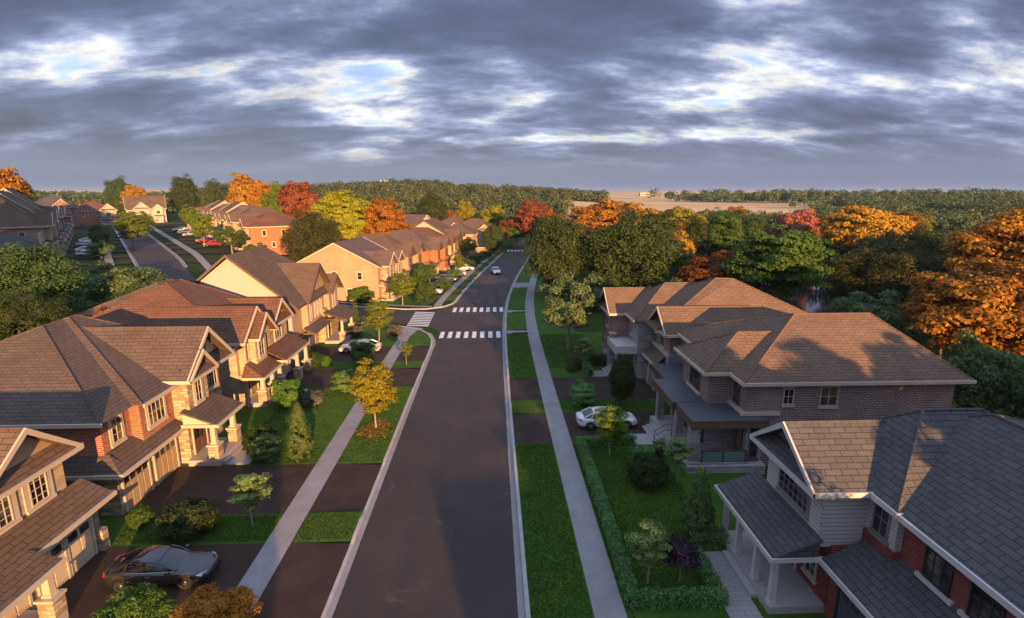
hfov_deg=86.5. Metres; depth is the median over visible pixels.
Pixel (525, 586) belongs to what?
kerb
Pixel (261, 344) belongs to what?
window
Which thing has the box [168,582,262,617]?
maple tree
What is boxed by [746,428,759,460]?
window
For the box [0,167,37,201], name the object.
maple tree
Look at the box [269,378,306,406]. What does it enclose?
bush
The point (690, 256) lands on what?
street tree
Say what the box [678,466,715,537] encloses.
cone shrub
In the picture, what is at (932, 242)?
feathery tree
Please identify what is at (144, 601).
shrub tree
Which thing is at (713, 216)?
broadleaf tree
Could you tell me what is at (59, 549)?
garage door
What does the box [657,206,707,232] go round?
spreading tree
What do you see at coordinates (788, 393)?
window
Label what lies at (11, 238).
detached house
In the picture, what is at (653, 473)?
round bush
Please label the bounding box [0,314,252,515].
detached house
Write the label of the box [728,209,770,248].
broadleaf tree
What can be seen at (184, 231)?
parked car
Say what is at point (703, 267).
maple tree
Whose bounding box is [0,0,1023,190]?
sky
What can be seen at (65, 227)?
detached house
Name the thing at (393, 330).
flowering bush
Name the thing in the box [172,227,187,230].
parked car
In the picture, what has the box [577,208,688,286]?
broadleaf tree
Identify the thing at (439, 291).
parked car
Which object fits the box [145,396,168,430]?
window
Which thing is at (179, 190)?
broadleaf tree
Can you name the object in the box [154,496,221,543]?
round bush
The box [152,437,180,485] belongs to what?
garage door
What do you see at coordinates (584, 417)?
parked car
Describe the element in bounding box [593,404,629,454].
street tree
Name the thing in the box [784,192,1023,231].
wood
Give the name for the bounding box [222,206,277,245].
detached house
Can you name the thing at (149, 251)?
hill road
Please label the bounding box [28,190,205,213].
wood
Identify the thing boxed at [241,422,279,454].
round bush
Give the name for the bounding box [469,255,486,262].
bush
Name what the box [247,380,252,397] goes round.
window
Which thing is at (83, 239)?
parked car
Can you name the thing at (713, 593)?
hedge
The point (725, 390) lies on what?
detached house
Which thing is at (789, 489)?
window
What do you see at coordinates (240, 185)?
maple tree
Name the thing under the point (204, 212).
detached house
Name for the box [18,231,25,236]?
window
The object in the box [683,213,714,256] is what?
broadleaf tree
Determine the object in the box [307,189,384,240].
maple tree
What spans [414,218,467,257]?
detached house
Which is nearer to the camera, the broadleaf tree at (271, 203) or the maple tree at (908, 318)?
the maple tree at (908, 318)
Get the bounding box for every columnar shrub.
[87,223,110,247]
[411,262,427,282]
[608,353,637,404]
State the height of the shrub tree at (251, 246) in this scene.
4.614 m
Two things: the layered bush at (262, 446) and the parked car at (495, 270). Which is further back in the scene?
the parked car at (495, 270)
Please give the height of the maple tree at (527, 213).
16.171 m
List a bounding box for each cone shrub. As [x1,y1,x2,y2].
[287,402,313,462]
[348,303,361,328]
[414,278,427,303]
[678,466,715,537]
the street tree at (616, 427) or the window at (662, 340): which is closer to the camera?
the street tree at (616, 427)
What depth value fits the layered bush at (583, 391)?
47.21 m
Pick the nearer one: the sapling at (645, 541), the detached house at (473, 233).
the sapling at (645, 541)
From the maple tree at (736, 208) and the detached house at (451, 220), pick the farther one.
the maple tree at (736, 208)
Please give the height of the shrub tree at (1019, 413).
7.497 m
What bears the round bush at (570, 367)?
on the lawn at (245, 416)
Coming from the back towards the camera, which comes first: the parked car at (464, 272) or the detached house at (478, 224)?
the detached house at (478, 224)
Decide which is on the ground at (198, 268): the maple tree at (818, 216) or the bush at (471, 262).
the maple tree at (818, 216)
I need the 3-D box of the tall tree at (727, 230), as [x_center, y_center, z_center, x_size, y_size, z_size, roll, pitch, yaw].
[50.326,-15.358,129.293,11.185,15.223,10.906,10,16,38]
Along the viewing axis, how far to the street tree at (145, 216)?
156.95 m
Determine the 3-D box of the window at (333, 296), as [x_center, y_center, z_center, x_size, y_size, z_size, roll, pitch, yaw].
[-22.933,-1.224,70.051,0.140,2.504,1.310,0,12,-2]
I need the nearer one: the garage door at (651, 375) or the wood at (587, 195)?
the garage door at (651, 375)
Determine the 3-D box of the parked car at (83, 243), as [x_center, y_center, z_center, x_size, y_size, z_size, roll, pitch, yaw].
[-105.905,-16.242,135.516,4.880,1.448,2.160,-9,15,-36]
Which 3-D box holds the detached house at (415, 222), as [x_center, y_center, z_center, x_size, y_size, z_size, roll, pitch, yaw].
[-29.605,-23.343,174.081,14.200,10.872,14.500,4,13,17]
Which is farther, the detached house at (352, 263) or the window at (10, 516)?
the detached house at (352, 263)
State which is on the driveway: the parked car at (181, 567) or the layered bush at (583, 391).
the parked car at (181, 567)
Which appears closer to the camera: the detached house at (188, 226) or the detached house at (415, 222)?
the detached house at (415, 222)
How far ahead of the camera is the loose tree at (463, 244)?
148.56 m
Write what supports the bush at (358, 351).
on the lawn at (245, 416)
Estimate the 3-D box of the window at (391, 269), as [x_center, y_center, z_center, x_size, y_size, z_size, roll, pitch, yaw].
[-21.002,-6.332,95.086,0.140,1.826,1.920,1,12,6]
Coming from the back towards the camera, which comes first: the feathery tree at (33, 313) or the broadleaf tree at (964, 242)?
the broadleaf tree at (964, 242)
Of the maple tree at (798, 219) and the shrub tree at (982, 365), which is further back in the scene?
the maple tree at (798, 219)
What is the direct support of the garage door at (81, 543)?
in the detached house at (54, 535)
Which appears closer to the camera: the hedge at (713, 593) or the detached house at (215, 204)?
the hedge at (713, 593)
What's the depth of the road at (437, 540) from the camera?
34.18 m
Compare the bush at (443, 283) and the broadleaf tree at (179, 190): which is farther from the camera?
the broadleaf tree at (179, 190)
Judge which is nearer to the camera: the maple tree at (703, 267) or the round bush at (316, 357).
the round bush at (316, 357)
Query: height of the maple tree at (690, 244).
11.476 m
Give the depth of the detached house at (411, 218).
186.15 m
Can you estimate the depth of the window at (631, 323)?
56.40 m
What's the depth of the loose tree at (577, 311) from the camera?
61.75 m
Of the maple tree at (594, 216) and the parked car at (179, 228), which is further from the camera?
the parked car at (179, 228)
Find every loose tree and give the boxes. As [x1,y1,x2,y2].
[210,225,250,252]
[459,236,477,258]
[506,223,522,246]
[537,270,602,349]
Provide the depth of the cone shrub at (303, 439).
37.48 m
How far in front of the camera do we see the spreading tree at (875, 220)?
117.68 m
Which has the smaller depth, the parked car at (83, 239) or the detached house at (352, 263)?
the detached house at (352, 263)
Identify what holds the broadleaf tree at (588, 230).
on the ground at (198, 268)
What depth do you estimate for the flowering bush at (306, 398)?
47.33 m
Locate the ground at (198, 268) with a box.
[0,190,1023,542]
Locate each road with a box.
[80,222,194,281]
[139,240,533,617]
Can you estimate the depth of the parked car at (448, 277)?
112.45 m
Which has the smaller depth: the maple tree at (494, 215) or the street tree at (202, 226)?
the street tree at (202, 226)
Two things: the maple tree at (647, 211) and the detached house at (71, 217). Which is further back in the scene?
the detached house at (71, 217)
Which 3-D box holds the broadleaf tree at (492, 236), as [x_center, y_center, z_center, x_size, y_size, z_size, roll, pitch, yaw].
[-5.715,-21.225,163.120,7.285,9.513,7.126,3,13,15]
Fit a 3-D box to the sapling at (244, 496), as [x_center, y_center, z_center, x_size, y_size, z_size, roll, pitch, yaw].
[-14.623,10.883,30.494,1.980,3.548,2.669,10,16,39]
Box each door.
[4,593,34,617]
[37,538,72,595]
[64,514,98,575]
[121,459,153,512]
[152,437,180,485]
[191,428,208,454]
[274,357,282,375]
[282,360,291,373]
[300,332,308,356]
[308,332,316,350]
[327,322,331,337]
[644,357,647,381]
[647,362,654,390]
[833,585,865,617]
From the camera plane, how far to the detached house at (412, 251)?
110.33 m
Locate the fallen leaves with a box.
[356,418,392,442]
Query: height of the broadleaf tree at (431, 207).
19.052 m
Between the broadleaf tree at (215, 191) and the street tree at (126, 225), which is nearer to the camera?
the street tree at (126, 225)
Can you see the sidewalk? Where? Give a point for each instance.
(605, 597)
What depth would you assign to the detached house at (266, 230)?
134.25 m
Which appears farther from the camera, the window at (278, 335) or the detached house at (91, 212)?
the detached house at (91, 212)
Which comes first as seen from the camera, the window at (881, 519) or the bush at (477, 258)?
the window at (881, 519)
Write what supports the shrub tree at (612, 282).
on the ground at (198, 268)
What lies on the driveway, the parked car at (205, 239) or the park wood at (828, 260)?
the parked car at (205, 239)
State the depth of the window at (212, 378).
41.18 m
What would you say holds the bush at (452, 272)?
on the lawn at (245, 416)
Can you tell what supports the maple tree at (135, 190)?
on the ground at (198, 268)
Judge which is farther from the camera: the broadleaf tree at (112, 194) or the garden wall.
the broadleaf tree at (112, 194)
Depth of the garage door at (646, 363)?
53.82 m
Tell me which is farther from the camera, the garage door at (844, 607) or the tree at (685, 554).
the tree at (685, 554)
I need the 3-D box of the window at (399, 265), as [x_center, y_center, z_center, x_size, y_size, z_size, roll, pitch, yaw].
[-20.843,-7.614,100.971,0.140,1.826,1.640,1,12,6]
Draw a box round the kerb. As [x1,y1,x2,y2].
[115,230,530,617]
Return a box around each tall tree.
[701,212,745,255]
[720,223,838,300]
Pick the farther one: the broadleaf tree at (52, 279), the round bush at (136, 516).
the broadleaf tree at (52, 279)
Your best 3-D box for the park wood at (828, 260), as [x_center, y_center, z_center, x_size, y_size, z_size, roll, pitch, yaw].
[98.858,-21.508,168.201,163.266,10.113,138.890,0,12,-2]
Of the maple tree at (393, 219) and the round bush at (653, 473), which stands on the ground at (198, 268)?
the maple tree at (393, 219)
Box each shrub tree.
[70,260,168,301]
[83,240,115,257]
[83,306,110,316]
[86,581,178,617]
[103,283,149,302]
[242,242,273,250]
[585,271,623,310]
[670,277,683,281]
[829,289,938,346]
[942,328,1023,417]
[1008,385,1023,418]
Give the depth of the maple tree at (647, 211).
162.63 m
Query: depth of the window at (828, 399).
36.81 m
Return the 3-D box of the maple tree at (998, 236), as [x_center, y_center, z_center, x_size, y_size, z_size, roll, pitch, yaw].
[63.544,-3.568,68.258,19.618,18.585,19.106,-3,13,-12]
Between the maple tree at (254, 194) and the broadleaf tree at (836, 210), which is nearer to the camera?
the maple tree at (254, 194)
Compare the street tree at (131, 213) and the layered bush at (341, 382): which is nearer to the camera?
the layered bush at (341, 382)
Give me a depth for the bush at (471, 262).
131.71 m
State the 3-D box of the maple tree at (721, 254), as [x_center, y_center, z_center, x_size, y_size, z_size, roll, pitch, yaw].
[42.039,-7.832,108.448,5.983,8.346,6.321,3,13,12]
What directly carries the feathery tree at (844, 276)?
on the ground at (198, 268)
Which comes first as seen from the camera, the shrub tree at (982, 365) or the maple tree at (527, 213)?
the shrub tree at (982, 365)
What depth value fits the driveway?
33.74 m
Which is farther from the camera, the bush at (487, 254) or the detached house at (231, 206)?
the detached house at (231, 206)
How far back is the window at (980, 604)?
18.40 m
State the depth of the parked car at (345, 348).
63.06 m
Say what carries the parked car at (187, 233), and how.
on the driveway
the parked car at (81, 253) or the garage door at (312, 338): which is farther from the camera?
the parked car at (81, 253)
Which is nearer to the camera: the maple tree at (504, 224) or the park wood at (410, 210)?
the maple tree at (504, 224)
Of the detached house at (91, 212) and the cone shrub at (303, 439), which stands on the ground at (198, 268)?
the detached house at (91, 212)
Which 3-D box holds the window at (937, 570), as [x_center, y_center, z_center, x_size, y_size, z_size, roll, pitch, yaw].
[15.837,9.570,20.193,0.090,1.600,1.250,0,12,-2]
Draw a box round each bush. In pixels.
[125,504,154,528]
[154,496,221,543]
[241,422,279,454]
[246,432,283,462]
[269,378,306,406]
[297,389,325,406]
[299,351,321,367]
[320,355,331,365]
[329,368,355,392]
[345,325,363,336]
[346,286,374,302]
[349,341,379,364]
[386,324,402,334]
[416,283,436,296]
[435,278,451,290]
[446,269,462,276]
[464,258,479,266]
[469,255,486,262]
[481,251,493,257]
[566,354,582,366]
[566,363,578,371]
[569,378,597,406]
[625,452,669,491]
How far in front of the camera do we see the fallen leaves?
42.96 m
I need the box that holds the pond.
[752,283,838,312]
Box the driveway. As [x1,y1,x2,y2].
[35,225,655,617]
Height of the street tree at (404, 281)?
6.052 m
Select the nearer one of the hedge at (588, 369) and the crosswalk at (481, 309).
the hedge at (588, 369)
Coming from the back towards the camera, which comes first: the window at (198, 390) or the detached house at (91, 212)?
the detached house at (91, 212)
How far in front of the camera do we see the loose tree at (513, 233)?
181.06 m
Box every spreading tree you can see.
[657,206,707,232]
[814,205,918,249]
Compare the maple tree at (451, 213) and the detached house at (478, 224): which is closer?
the detached house at (478, 224)
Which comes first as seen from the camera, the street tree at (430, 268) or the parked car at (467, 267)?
the street tree at (430, 268)
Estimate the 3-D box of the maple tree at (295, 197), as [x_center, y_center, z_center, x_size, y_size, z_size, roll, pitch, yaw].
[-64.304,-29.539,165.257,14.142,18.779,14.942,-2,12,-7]
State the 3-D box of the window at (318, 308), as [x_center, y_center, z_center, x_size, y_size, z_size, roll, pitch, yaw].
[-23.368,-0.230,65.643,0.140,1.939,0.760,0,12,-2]
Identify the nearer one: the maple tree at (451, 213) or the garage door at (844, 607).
the garage door at (844, 607)
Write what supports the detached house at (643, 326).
on the ground at (198, 268)
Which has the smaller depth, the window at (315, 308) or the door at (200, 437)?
the door at (200, 437)
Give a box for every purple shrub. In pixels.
[654,447,666,457]
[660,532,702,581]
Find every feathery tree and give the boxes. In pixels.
[0,284,74,340]
[279,206,344,262]
[818,231,950,320]
[860,221,958,300]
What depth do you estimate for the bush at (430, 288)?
95.79 m
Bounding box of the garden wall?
[475,247,499,252]
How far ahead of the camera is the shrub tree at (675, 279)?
84.02 m
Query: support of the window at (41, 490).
in the detached house at (54, 535)
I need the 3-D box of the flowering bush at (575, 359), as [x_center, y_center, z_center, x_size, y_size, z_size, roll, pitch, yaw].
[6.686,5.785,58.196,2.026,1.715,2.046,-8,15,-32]
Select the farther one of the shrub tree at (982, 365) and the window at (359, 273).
the window at (359, 273)
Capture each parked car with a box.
[74,246,89,251]
[74,250,97,256]
[75,241,91,246]
[78,238,92,241]
[102,544,220,590]
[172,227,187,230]
[176,229,191,233]
[181,231,194,235]
[195,237,214,242]
[202,240,222,245]
[338,339,381,353]
[416,288,442,294]
[434,274,457,281]
[445,269,466,276]
[454,264,474,270]
[491,267,500,273]
[576,406,637,430]
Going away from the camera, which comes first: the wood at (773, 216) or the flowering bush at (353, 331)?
the flowering bush at (353, 331)
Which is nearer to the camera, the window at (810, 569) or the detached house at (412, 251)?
the window at (810, 569)
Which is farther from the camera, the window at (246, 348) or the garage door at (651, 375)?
the garage door at (651, 375)
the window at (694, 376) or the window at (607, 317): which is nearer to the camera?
the window at (694, 376)
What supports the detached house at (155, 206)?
on the ground at (198, 268)
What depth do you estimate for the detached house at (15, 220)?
103.51 m
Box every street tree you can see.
[109,212,147,248]
[115,209,138,218]
[130,211,155,239]
[177,204,195,229]
[186,209,214,247]
[347,357,398,427]
[362,297,394,340]
[387,272,417,304]
[425,262,437,282]
[452,253,465,268]
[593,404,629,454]
[676,248,695,277]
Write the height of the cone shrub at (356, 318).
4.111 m
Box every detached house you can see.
[0,190,68,249]
[0,198,65,255]
[0,231,48,260]
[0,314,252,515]
[0,427,116,617]
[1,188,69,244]
[35,194,79,226]
[39,204,72,236]
[59,207,71,240]
[77,201,118,224]
[78,246,358,362]
[91,279,311,406]
[123,195,166,222]
[187,203,212,229]
[193,200,229,229]
[200,204,228,230]
[206,201,247,236]
[211,205,258,239]
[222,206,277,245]
[232,212,309,254]
[296,236,405,300]
[354,233,425,280]
[387,230,451,273]
[402,214,430,222]
[404,227,461,264]
[407,219,423,227]
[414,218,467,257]
[441,216,463,225]
[449,222,482,253]
[462,218,491,246]
[590,278,806,390]
[630,313,976,473]
[702,408,1023,617]
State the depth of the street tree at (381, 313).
67.23 m
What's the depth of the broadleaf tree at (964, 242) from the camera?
96.76 m
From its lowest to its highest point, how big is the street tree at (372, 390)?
6.276 m
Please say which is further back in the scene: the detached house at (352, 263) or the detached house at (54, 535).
the detached house at (352, 263)
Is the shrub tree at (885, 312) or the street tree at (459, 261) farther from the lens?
the street tree at (459, 261)
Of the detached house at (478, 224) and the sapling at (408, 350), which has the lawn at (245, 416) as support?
the sapling at (408, 350)
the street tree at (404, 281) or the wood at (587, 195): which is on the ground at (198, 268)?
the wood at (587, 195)
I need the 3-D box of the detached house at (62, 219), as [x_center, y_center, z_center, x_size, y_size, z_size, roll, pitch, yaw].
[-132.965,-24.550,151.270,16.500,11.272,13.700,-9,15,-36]
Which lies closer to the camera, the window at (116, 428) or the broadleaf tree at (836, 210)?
the window at (116, 428)
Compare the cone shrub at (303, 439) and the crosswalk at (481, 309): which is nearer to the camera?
the cone shrub at (303, 439)
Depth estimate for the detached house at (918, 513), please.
23.00 m
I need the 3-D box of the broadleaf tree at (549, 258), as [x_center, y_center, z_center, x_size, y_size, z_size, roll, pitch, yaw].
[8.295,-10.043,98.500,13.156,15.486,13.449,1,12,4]
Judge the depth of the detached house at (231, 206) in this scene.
166.13 m
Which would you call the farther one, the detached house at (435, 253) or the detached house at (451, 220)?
the detached house at (451, 220)
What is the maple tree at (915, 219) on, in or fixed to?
on the ground at (198, 268)
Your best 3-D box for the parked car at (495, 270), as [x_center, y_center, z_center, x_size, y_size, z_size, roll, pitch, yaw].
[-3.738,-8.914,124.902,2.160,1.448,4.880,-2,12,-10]
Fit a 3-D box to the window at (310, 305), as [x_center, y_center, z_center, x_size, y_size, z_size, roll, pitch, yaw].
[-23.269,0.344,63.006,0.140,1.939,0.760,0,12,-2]
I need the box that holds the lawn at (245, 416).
[99,252,826,617]
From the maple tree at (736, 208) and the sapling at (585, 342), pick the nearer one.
the sapling at (585, 342)
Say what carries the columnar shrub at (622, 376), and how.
on the lawn at (245, 416)
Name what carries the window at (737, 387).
in the detached house at (725, 390)
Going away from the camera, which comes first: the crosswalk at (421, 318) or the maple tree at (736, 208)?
the crosswalk at (421, 318)
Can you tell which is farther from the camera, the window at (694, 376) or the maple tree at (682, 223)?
the maple tree at (682, 223)
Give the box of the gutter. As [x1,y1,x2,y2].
[114,228,529,617]
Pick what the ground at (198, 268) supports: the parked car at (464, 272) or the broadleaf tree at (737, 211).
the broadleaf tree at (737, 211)
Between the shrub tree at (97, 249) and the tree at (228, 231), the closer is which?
the shrub tree at (97, 249)
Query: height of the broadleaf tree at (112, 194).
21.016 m
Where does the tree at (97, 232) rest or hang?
on the ground at (198, 268)
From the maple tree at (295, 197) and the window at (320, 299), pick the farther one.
the maple tree at (295, 197)
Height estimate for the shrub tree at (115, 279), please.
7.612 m
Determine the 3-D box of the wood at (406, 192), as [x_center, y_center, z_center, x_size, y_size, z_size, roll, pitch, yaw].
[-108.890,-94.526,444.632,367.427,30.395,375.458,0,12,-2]
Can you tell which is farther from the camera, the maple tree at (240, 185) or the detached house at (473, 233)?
the maple tree at (240, 185)
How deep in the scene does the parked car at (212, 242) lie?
139.09 m
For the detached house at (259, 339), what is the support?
on the ground at (198, 268)
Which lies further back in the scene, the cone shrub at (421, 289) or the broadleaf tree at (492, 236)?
the broadleaf tree at (492, 236)
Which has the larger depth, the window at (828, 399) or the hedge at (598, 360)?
the hedge at (598, 360)
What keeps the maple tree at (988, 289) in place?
on the ground at (198, 268)
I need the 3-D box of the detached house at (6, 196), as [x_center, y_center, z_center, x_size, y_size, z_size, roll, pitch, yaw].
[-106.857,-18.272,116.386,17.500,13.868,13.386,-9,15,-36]
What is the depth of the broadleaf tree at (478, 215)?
212.88 m
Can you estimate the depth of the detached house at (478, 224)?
181.44 m
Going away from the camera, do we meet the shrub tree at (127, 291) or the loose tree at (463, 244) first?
the shrub tree at (127, 291)
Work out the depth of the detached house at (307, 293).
61.94 m
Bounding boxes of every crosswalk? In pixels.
[407,312,434,325]
[439,331,500,337]
[452,307,502,311]
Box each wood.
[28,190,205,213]
[264,177,574,218]
[357,198,514,219]
[521,186,610,201]
[634,217,965,275]
[646,187,1023,203]
[654,208,834,222]
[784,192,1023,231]
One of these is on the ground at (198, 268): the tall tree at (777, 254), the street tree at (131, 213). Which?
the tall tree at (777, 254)
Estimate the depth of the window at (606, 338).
60.28 m
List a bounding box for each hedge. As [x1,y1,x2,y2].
[575,433,730,610]
[584,361,593,376]
[587,353,607,365]
[628,445,667,464]
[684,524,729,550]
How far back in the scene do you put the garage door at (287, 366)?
56.00 m
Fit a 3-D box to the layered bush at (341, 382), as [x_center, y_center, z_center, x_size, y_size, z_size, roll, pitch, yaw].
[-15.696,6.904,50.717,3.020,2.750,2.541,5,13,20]
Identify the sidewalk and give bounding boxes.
[104,225,626,617]
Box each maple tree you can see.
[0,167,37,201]
[119,184,147,210]
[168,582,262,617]
[225,172,262,202]
[245,182,271,206]
[275,180,320,218]
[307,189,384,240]
[361,197,410,233]
[445,210,460,218]
[456,200,477,220]
[480,204,506,225]
[499,216,518,245]
[512,199,550,237]
[545,209,563,227]
[565,199,632,231]
[608,201,659,225]
[668,221,689,237]
[671,230,695,278]
[676,254,731,281]
[709,249,733,267]
[724,206,747,214]
[768,208,822,237]
[799,209,824,228]
[897,212,924,232]
[897,256,1023,354]
[902,289,960,357]
[906,211,933,230]
[939,205,1023,279]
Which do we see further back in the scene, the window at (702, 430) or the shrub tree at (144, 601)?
the window at (702, 430)
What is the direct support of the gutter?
on the road at (437, 540)
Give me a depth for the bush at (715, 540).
28.63 m
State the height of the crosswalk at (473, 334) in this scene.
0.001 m
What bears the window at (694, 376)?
in the detached house at (725, 390)
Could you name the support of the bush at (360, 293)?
on the lawn at (245, 416)
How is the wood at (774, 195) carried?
on the ground at (198, 268)
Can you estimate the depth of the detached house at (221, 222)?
157.16 m
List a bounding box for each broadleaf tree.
[0,241,92,333]
[102,175,132,212]
[166,174,201,210]
[195,178,229,205]
[258,180,291,213]
[414,190,447,220]
[468,213,484,219]
[482,222,503,252]
[522,210,591,286]
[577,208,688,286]
[578,226,601,273]
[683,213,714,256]
[706,207,732,223]
[723,209,745,219]
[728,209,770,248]
[828,205,849,217]
[845,209,904,250]
[944,228,1018,262]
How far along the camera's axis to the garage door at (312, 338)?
65.02 m
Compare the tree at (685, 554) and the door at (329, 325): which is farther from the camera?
the door at (329, 325)
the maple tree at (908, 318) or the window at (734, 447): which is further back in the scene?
the maple tree at (908, 318)
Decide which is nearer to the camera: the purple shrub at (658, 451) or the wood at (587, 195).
the purple shrub at (658, 451)
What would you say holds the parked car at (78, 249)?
on the driveway
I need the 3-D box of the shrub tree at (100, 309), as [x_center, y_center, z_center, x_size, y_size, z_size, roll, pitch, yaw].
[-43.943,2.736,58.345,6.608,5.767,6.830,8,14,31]
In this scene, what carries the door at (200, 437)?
in the detached house at (141, 412)
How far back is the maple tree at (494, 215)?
212.67 m
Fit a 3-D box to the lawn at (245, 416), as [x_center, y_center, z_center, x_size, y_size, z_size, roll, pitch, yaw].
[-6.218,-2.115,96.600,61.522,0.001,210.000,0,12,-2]
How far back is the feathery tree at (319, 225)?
106.70 m
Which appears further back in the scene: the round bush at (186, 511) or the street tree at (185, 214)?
the street tree at (185, 214)
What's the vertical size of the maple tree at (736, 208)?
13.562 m
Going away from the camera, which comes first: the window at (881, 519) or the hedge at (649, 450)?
the window at (881, 519)
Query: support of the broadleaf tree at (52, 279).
on the ground at (198, 268)
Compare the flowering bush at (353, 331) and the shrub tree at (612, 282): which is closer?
the flowering bush at (353, 331)
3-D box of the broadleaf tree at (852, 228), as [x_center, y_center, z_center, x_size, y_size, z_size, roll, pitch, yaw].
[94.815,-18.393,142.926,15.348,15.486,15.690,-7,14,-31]
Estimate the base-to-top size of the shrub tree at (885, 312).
8.766 m
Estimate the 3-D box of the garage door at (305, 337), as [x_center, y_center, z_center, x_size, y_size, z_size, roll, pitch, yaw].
[-23.770,4.128,62.173,0.120,2.420,2.500,0,12,-2]
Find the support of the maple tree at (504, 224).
on the ground at (198, 268)
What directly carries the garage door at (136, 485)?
in the detached house at (141, 412)
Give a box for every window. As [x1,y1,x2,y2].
[0,492,22,534]
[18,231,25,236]
[21,469,56,514]
[107,413,127,448]
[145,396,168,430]
[192,378,205,405]
[207,369,219,390]
[243,342,250,363]
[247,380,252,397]
[257,334,266,358]
[273,324,282,341]
[309,303,312,320]
[314,300,317,317]
[316,299,320,315]
[319,297,322,313]
[332,290,335,307]
[356,271,362,280]
[390,267,393,277]
[398,263,401,272]
[604,335,607,353]
[605,314,608,328]
[629,320,632,335]
[658,334,664,348]
[688,365,700,391]
[700,429,703,442]
[732,380,740,405]
[733,428,742,448]
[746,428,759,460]
[775,467,810,519]
[780,388,794,406]
[801,563,817,584]
[817,386,839,408]
[867,502,891,546]
[921,544,954,597]
[965,582,1006,617]
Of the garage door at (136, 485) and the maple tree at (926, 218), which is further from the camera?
the maple tree at (926, 218)
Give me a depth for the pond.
97.88 m
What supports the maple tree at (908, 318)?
on the ground at (198, 268)
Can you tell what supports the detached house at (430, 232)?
on the ground at (198, 268)
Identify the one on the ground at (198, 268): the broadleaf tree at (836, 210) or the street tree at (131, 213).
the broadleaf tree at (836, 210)
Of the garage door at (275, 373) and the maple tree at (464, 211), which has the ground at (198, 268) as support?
the maple tree at (464, 211)
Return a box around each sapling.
[226,472,272,526]
[397,341,413,364]
[574,337,592,371]
[624,518,672,584]
[663,436,694,483]
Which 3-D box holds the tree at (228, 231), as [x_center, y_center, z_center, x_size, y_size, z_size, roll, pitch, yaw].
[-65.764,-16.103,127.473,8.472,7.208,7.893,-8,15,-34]
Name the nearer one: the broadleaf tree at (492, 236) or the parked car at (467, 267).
the parked car at (467, 267)
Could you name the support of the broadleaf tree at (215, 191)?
on the ground at (198, 268)
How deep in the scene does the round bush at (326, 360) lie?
58.33 m
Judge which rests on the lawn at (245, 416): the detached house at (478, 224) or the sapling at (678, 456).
the sapling at (678, 456)
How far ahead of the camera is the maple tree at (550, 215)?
185.63 m
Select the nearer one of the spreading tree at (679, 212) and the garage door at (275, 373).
the garage door at (275, 373)

